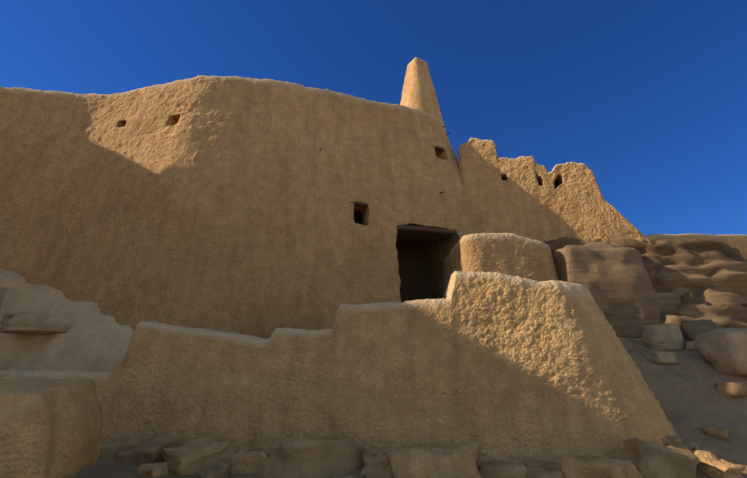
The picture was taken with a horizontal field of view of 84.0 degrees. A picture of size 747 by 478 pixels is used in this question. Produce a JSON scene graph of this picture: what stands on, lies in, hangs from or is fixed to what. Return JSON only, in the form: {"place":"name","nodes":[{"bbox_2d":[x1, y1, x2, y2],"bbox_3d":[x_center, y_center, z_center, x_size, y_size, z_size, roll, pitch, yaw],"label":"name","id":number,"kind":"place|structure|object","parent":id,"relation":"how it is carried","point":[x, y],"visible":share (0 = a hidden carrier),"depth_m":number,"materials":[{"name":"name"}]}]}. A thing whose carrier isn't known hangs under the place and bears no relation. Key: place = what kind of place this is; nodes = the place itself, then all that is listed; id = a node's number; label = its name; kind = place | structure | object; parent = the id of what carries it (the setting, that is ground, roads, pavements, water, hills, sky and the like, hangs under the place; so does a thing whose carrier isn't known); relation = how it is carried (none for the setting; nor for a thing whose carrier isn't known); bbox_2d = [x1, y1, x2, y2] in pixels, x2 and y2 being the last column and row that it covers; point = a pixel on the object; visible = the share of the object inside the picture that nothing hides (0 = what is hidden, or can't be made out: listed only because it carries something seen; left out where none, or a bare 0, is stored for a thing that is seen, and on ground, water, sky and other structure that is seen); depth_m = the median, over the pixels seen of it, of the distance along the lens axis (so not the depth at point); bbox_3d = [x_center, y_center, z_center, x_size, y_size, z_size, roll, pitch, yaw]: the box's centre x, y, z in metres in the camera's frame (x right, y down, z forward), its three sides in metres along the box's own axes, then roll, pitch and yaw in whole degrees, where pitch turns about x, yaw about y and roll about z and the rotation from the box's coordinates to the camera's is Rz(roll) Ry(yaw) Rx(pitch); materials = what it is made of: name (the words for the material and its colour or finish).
{"place":"outdoors","nodes":[
{"label":"outdoors","id":0,"kind":"place"},
{"bbox_2d":[0,268,746,477],"bbox_3d":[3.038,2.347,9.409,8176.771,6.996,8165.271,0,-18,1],"label":"terrain","id":1,"kind":"structure","parent":0,"point":[691,399],"depth_m":8.65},
{"bbox_2d":[0,286,7,305],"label":"bedrock slab","id":2,"kind":"structure","parent":1,"relation":"on","point":[3,290],"depth_m":10.33,"materials":[{"name":"brown stone"}]},
{"bbox_2d":[0,313,76,334],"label":"bedrock slab","id":3,"kind":"structure","parent":1,"relation":"on","point":[27,324],"depth_m":9.10,"materials":[{"name":"beige stone"}]},
{"bbox_2d":[0,379,102,477],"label":"stone block","id":4,"kind":"object","parent":1,"relation":"on","point":[50,428],"depth_m":4.29,"materials":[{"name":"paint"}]},
{"bbox_2d":[99,436,142,457],"bbox_3d":[-4.181,3.552,6.743,0.819,0.561,0.634,-3,-20,-24],"label":"foot stone","id":5,"kind":"object","parent":1,"relation":"on","point":[113,448],"visible":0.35,"depth_m":6.62,"materials":[{"name":"brown stone"}]},
{"bbox_2d":[116,434,178,464],"bbox_3d":[-3.522,3.495,6.566,0.688,0.622,0.943,-8,-10,6],"label":"foot stone","id":6,"kind":"object","parent":1,"relation":"on","point":[148,451],"visible":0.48,"depth_m":6.27,"materials":[{"name":"brown stone"}]},
{"bbox_2d":[136,462,167,476],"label":"foot stone","id":7,"kind":"object","parent":1,"relation":"on","point":[152,469],"visible":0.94,"depth_m":5.73,"materials":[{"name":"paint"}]},
{"bbox_2d":[161,434,237,475],"bbox_3d":[-2.569,3.481,6.334,1.066,0.772,0.862,2,-12,-43],"label":"foot stone","id":8,"kind":"object","parent":1,"relation":"on","point":[191,457],"visible":0.67,"depth_m":6.15,"materials":[{"name":"tan stone"}]},
{"bbox_2d":[198,458,230,477],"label":"foot stone","id":9,"kind":"object","parent":1,"relation":"on","point":[220,468],"visible":1,"depth_m":5.68,"materials":[{"name":"stone"}]},
{"bbox_2d":[0,75,483,338],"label":"tower wall","id":10,"kind":"structure","parent":1,"relation":"on","point":[222,203],"depth_m":11.72,"materials":[{"name":"beige paint"}]},
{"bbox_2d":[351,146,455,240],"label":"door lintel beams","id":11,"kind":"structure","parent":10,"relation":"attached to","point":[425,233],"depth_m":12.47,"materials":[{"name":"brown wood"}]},
{"bbox_2d":[400,57,447,136],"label":"tower","id":12,"kind":"structure","parent":10,"relation":"on","point":[418,92],"depth_m":16.58,"materials":[{"name":"beige paint"}]},
{"bbox_2d":[458,137,651,244],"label":"curtain wall","id":13,"kind":"structure","parent":10,"relation":"attached to","point":[529,197],"depth_m":12.79,"materials":[{"name":"brown"}]},
{"bbox_2d":[227,451,270,473],"bbox_3d":[-1.694,3.376,6.065,0.769,0.558,0.621,-16,-26,15],"label":"foot stone","id":14,"kind":"object","parent":1,"relation":"on","point":[247,462],"visible":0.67,"depth_m":5.92,"materials":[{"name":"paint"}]},
{"bbox_2d":[257,438,362,477],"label":"foot stone","id":15,"kind":"object","parent":1,"relation":"on","point":[314,458],"visible":0.96,"depth_m":5.65,"materials":[{"name":"stone"}]},
{"bbox_2d":[0,271,677,470],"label":"rampart wall","id":16,"kind":"structure","parent":1,"relation":"on","point":[496,366],"depth_m":6.63,"materials":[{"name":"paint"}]},
{"bbox_2d":[335,475,356,477],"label":"foot stone","id":17,"kind":"object","parent":1,"relation":"on","point":[347,476],"visible":1,"depth_m":5.13,"materials":[{"name":"beige stone"}]},
{"bbox_2d":[361,452,392,477],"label":"foot stone","id":18,"kind":"object","parent":1,"relation":"on","point":[377,465],"visible":0.52,"depth_m":5.53,"materials":[{"name":"brown stone"}]},
{"bbox_2d":[386,440,480,477],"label":"foot stone","id":19,"kind":"object","parent":1,"relation":"on","point":[439,462],"visible":0.98,"depth_m":5.15,"materials":[{"name":"tan stone"}]},
{"bbox_2d":[443,233,558,297],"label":"wall","id":20,"kind":"structure","parent":1,"relation":"on","point":[511,254],"depth_m":10.79,"materials":[{"name":"brown"}]},
{"bbox_2d":[476,460,535,477],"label":"foot stone","id":21,"kind":"object","parent":1,"relation":"on","point":[495,469],"visible":0.83,"depth_m":5.21,"materials":[{"name":"beige stone"}]},
{"bbox_2d":[524,463,562,477],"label":"foot stone","id":22,"kind":"object","parent":1,"relation":"on","point":[543,473],"visible":0.71,"depth_m":5.17,"materials":[{"name":"beige stone"}]},
{"bbox_2d":[560,455,645,477],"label":"foot stone","id":23,"kind":"object","parent":1,"relation":"on","point":[571,467],"visible":0.98,"depth_m":5.05,"materials":[{"name":"stone"}]},
{"bbox_2d":[541,237,746,328],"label":"rocky hillside","id":24,"kind":"structure","parent":1,"relation":"on","point":[698,279],"depth_m":10.68,"materials":[{"name":"brown stone"}]},
{"bbox_2d":[552,242,661,338],"bbox_3d":[6.079,1.606,11.119,2.509,3.171,1.784,0,-18,1],"label":"boulder","id":25,"kind":"object","parent":24,"relation":"on","point":[614,280],"visible":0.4,"depth_m":10.41,"materials":[{"name":"brown stone"}]},
{"bbox_2d":[645,234,746,258],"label":"ridge wall","id":26,"kind":"structure","parent":24,"relation":"on","point":[738,241],"depth_m":13.98,"materials":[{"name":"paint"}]},
{"bbox_2d":[621,437,699,477],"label":"foot stone","id":27,"kind":"object","parent":1,"relation":"on","point":[651,460],"visible":0.81,"depth_m":5.13,"materials":[{"name":"stone"}]},
{"bbox_2d":[645,351,677,363],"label":"scree boulder","id":28,"kind":"object","parent":1,"relation":"on","point":[658,357],"visible":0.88,"depth_m":8.39,"materials":[{"name":"brown stone"}]},
{"bbox_2d":[641,323,684,350],"bbox_3d":[6.404,2.217,9.241,0.776,0.639,0.626,0,-18,1],"label":"scree boulder","id":29,"kind":"object","parent":1,"relation":"on","point":[666,336],"visible":0.88,"depth_m":9.00,"materials":[{"name":"stone"}]},
{"bbox_2d":[662,435,687,449],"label":"foot stone","id":30,"kind":"object","parent":1,"relation":"on","point":[674,441],"visible":0.15,"depth_m":5.88,"materials":[{"name":"brown stone"}]},
{"bbox_2d":[684,341,696,348],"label":"scree stone","id":31,"kind":"object","parent":1,"relation":"on","point":[689,345],"visible":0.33,"depth_m":8.96,"materials":[{"name":"stone"}]},
{"bbox_2d":[683,441,698,449],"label":"scree stone","id":32,"kind":"object","parent":1,"relation":"on","point":[692,445],"visible":0.83,"depth_m":6.17,"materials":[{"name":"brown stone"}]},
{"bbox_2d":[660,315,723,339],"bbox_3d":[7.659,2.282,10.022,1.311,0.752,0.989,12,-4,4],"label":"cliff rubble","id":33,"kind":"object","parent":1,"relation":"on","point":[678,320],"visible":0.15,"depth_m":9.87,"materials":[{"name":"brown stone"}]},
{"bbox_2d":[680,319,721,340],"bbox_3d":[7.575,2.184,9.559,0.767,0.634,1.143,-29,-33,30],"label":"cliff rubble","id":34,"kind":"object","parent":1,"relation":"on","point":[690,330],"visible":0.4,"depth_m":9.30,"materials":[{"name":"brown stone"}]},
{"bbox_2d":[702,426,728,438],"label":"scree stone","id":35,"kind":"object","parent":1,"relation":"on","point":[720,432],"visible":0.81,"depth_m":6.43,"materials":[{"name":"brown stone"}]},
{"bbox_2d":[694,450,745,477],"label":"foot stone","id":36,"kind":"object","parent":1,"relation":"on","point":[711,464],"visible":0.75,"depth_m":5.43,"materials":[{"name":"stone"}]},
{"bbox_2d":[694,328,746,375],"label":"scree boulder","id":37,"kind":"object","parent":1,"relation":"on","point":[724,350],"visible":0.9,"depth_m":7.90,"materials":[{"name":"brown stone"}]},
{"bbox_2d":[715,382,746,396],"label":"scree stone","id":38,"kind":"object","parent":1,"relation":"on","point":[728,389],"visible":0.88,"depth_m":7.32,"materials":[{"name":"brown stone"}]},
{"bbox_2d":[0,0,746,235],"label":"sky","id":39,"kind":"structure","parent":0,"point":[650,96],"materials":[{"name":"blue"}]}
]}

